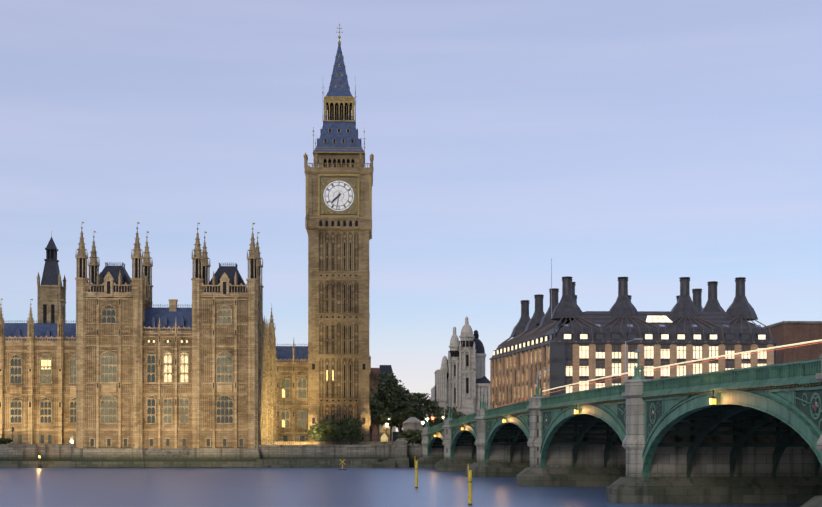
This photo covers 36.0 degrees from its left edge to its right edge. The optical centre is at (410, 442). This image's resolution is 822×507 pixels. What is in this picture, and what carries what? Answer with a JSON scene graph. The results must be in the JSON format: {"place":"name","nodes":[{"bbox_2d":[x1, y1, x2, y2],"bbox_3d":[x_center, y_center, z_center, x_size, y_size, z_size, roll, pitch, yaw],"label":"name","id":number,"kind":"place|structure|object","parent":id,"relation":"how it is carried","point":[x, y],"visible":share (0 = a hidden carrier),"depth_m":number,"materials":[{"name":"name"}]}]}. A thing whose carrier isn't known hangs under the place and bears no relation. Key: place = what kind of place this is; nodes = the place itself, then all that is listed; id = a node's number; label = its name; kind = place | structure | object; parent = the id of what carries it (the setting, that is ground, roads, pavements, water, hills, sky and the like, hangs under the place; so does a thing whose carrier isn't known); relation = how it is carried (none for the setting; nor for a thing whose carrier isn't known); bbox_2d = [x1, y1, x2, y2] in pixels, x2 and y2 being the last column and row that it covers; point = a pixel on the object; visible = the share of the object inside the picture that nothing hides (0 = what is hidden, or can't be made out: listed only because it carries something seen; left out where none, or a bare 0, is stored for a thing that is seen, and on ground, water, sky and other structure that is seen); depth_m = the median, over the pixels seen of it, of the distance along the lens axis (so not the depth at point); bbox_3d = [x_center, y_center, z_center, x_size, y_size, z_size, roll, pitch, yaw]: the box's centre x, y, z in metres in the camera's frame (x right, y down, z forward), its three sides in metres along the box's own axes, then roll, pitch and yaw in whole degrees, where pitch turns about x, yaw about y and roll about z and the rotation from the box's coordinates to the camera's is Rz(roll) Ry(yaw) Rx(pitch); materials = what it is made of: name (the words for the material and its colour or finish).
{"place":"outdoors","nodes":[
{"label":"outdoors","id":0,"kind":"place"},
{"bbox_2d":[83,467,255,467],"bbox_3d":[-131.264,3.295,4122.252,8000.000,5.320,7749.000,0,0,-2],"label":"ground","id":1,"kind":"structure","parent":0,"point":[169,467],"depth_m":248.37,"materials":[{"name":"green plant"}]},
{"bbox_2d":[0,437,11,443],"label":"shrub","id":2,"kind":"object","parent":1,"relation":"on","point":[4,441],"visible":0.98,"depth_m":249.69,"materials":[{"name":"green plant"}]},
{"bbox_2d":[0,222,397,467],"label":"palace of westminster","id":3,"kind":"structure","parent":1,"relation":"on","point":[121,372],"depth_m":247.49,"materials":[{"name":"stone"}]},
{"bbox_2d":[0,438,421,467],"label":"embankment wall","id":4,"kind":"structure","parent":1,"relation":"on","point":[400,453],"depth_m":247.11,"materials":[{"name":"stone"}]},
{"bbox_2d":[305,418,363,443],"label":"bush","id":5,"kind":"object","parent":1,"relation":"on","point":[346,429],"visible":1,"depth_m":282.15,"materials":[{"name":"green plant"}]},
{"bbox_2d":[303,23,373,440],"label":"clock tower","id":6,"kind":"structure","parent":1,"relation":"on","point":[338,216],"depth_m":295.78,"materials":[{"name":"stone"}]},
{"bbox_2d":[369,399,392,440],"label":"tree","id":7,"kind":"object","parent":1,"relation":"on","point":[379,411],"visible":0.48,"depth_m":321.41,"materials":[{"name":"green plant"}]},
{"bbox_2d":[369,372,404,440],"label":"tree","id":8,"kind":"object","parent":1,"relation":"on","point":[387,396],"visible":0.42,"depth_m":334.86,"materials":[{"name":"green plant"}]},
{"bbox_2d":[370,385,422,440],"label":"tree","id":9,"kind":"object","parent":1,"relation":"on","point":[406,399],"visible":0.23,"depth_m":349.32,"materials":[{"name":"green plant"}]},
{"bbox_2d":[385,402,415,431],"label":"tree","id":10,"kind":"object","parent":1,"relation":"on","point":[403,410],"visible":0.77,"depth_m":332.27,"materials":[{"name":"green plant"}]},
{"bbox_2d":[373,392,436,425],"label":"tree","id":11,"kind":"object","parent":1,"relation":"on","point":[423,402],"visible":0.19,"depth_m":357.80,"materials":[{"name":"green plant"}]},
{"bbox_2d":[396,429,421,444],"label":"bush","id":12,"kind":"object","parent":1,"relation":"on","point":[410,436],"visible":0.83,"depth_m":256.52,"materials":[{"name":"green plant"}]},
{"bbox_2d":[386,396,450,426],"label":"street lamps","id":13,"kind":"object","parent":1,"relation":"on","point":[432,418],"visible":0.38,"depth_m":299.19,"materials":[{"name":"grey metal"}]},
{"bbox_2d":[403,400,439,427],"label":"tree","id":14,"kind":"object","parent":1,"relation":"on","point":[434,404],"visible":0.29,"depth_m":377.60,"materials":[{"name":"green plant"}]},
{"bbox_2d":[430,406,447,425],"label":"tree","id":15,"kind":"object","parent":1,"relation":"on","point":[440,413],"visible":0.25,"depth_m":393.68,"materials":[{"name":"green plant"}]},
{"bbox_2d":[443,406,456,421],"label":"tree","id":16,"kind":"object","parent":1,"relation":"on","point":[453,410],"visible":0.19,"depth_m":416.18,"materials":[{"name":"green plant"}]},
{"bbox_2d":[441,409,465,418],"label":"tree","id":17,"kind":"object","parent":1,"relation":"on","point":[460,414],"visible":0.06,"depth_m":450.01,"materials":[{"name":"green plant"}]},
{"bbox_2d":[407,338,821,506],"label":"bridge","id":18,"kind":"structure","parent":1,"relation":"on","point":[749,435],"depth_m":103.57,"materials":[{"name":"metal"}]},
{"bbox_2d":[369,365,395,440],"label":"parliament street buildings","id":19,"kind":"structure","parent":0,"point":[379,370],"depth_m":438.63,"materials":[{"name":"brick"}]},
{"bbox_2d":[378,417,422,440],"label":"buildings","id":20,"kind":"structure","parent":0,"point":[412,423],"depth_m":323.56,"materials":[{"name":"stone"}]},
{"bbox_2d":[0,468,803,506],"bbox_3d":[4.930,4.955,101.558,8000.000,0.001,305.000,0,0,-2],"label":"river water","id":21,"kind":"structure","parent":0,"point":[203,487],"depth_m":133.13,"materials":[{"name":"blue liquid"}]},
{"bbox_2d":[415,460,417,487],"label":"mooring post","id":22,"kind":"object","parent":21,"relation":"in","point":[416,473],"visible":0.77,"depth_m":136.94,"materials":[{"name":"metal"}]},
{"bbox_2d":[468,464,471,504],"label":"mooring post","id":23,"kind":"object","parent":21,"relation":"in","point":[469,487],"visible":1,"depth_m":99.43,"materials":[{"name":"metal"}]},
{"bbox_2d":[0,0,821,431],"label":"sky","id":24,"kind":"structure","parent":0,"point":[653,144],"materials":[{"name":"blue"}]},
{"bbox_2d":[431,317,489,415],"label":"building","id":25,"kind":"structure","parent":0,"point":[462,380],"depth_m":467.76,"materials":[{"name":"white stone"}]},
{"bbox_2d":[489,258,777,408],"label":"office building","id":26,"kind":"structure","parent":0,"point":[565,340],"depth_m":281.11,"materials":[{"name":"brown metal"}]},
{"bbox_2d":[763,321,821,363],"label":"riverside block","id":27,"kind":"structure","parent":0,"point":[787,332],"depth_m":332.54,"materials":[{"name":"brick"}]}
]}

